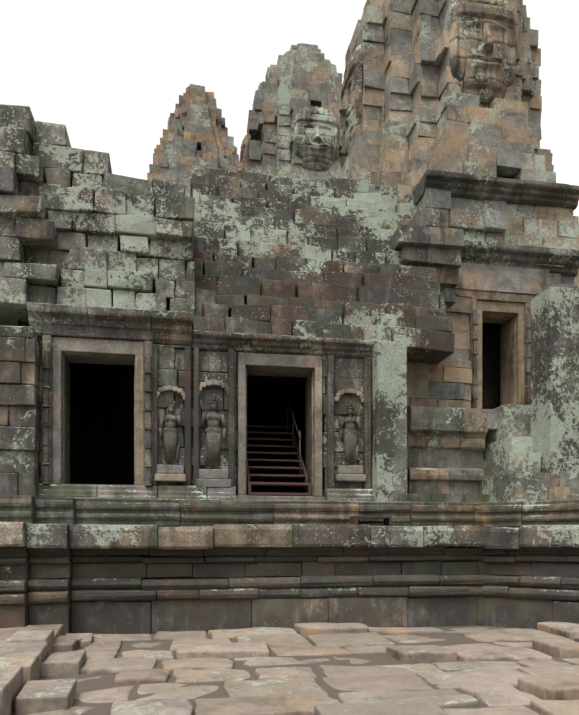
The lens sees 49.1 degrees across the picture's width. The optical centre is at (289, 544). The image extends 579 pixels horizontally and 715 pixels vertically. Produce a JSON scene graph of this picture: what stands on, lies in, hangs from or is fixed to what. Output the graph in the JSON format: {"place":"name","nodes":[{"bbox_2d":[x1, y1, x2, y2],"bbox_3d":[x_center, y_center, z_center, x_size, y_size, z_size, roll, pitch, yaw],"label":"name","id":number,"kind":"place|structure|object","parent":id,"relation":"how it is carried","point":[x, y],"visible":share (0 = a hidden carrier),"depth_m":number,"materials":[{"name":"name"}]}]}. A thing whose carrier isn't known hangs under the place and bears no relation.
{"place":"outdoors","nodes":[
{"label":"outdoors","id":0,"kind":"place"},
{"bbox_2d":[0,0,578,215],"label":"sky","id":1,"kind":"structure","parent":0,"point":[114,73],"materials":[{"name":"white"}]},
{"bbox_2d":[244,300,343,495],"bbox_3d":[-0.749,-2.837,15.554,3.150,4.200,5.300,0,0,-10],"label":"room","id":2,"kind":"object","parent":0,"point":[267,411],"depth_m":18.29,"materials":[{"name":"grey"}]},
{"bbox_2d":[11,625,578,714],"bbox_3d":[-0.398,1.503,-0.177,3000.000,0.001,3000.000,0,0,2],"label":"ground sheet","id":3,"kind":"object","parent":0,"point":[104,681],"depth_m":7.84,"materials":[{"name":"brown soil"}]},
{"bbox_2d":[0,379,410,714],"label":"stone blocks","id":4,"kind":"structure","parent":3,"relation":"on","point":[27,661],"depth_m":7.31,"materials":[{"name":"stone"}]},
{"bbox_2d":[159,393,361,468],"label":"statues","id":5,"kind":"object","parent":4,"relation":"on","point":[213,432],"visible":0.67,"depth_m":11.96,"materials":[{"name":"stone"}]},
{"bbox_2d":[0,495,578,635],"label":"plinth","id":6,"kind":"structure","parent":3,"relation":"on","point":[114,566],"depth_m":11.04,"materials":[{"name":"stone"}]},
{"bbox_2d":[0,302,407,515],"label":"wall","id":7,"kind":"structure","parent":6,"relation":"on","point":[47,345],"depth_m":11.91,"materials":[{"name":"stone"}]},
{"bbox_2d":[0,104,454,398],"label":"walls","id":8,"kind":"structure","parent":7,"relation":"on","point":[278,254],"depth_m":12.63,"materials":[{"name":"stone"}]},
{"bbox_2d":[247,420,391,525],"bbox_3d":[0.031,-1.591,12.772,1.980,2.588,4.173,0,0,-32],"label":"stairs","id":9,"kind":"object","parent":6,"relation":"on","point":[355,518],"visible":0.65,"depth_m":13.02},
{"bbox_2d":[283,389,300,474],"bbox_3d":[0.046,-2.490,13.668,0.036,2.195,2.046,0,0,-10],"label":"handrail","id":10,"kind":"object","parent":9,"relation":"on","point":[298,431],"visible":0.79,"depth_m":13.37,"materials":[{"name":"grey"}]},
{"bbox_2d":[390,224,578,516],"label":"wall","id":11,"kind":"structure","parent":6,"relation":"on","point":[460,449],"depth_m":13.37,"materials":[{"name":"stone"}]},
{"bbox_2d":[147,0,578,408],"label":"towers","id":12,"kind":"structure","parent":11,"relation":"on","point":[453,156],"depth_m":16.02,"materials":[{"name":"stone"}]},
{"bbox_2d":[237,0,515,173],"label":"carved stone faces","id":13,"kind":"object","parent":12,"relation":"on","point":[482,60],"visible":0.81,"depth_m":15.81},
{"bbox_2d":[25,621,578,714],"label":"paving","id":14,"kind":"structure","parent":0,"point":[553,685],"depth_m":7.26,"materials":[{"name":"stone"}]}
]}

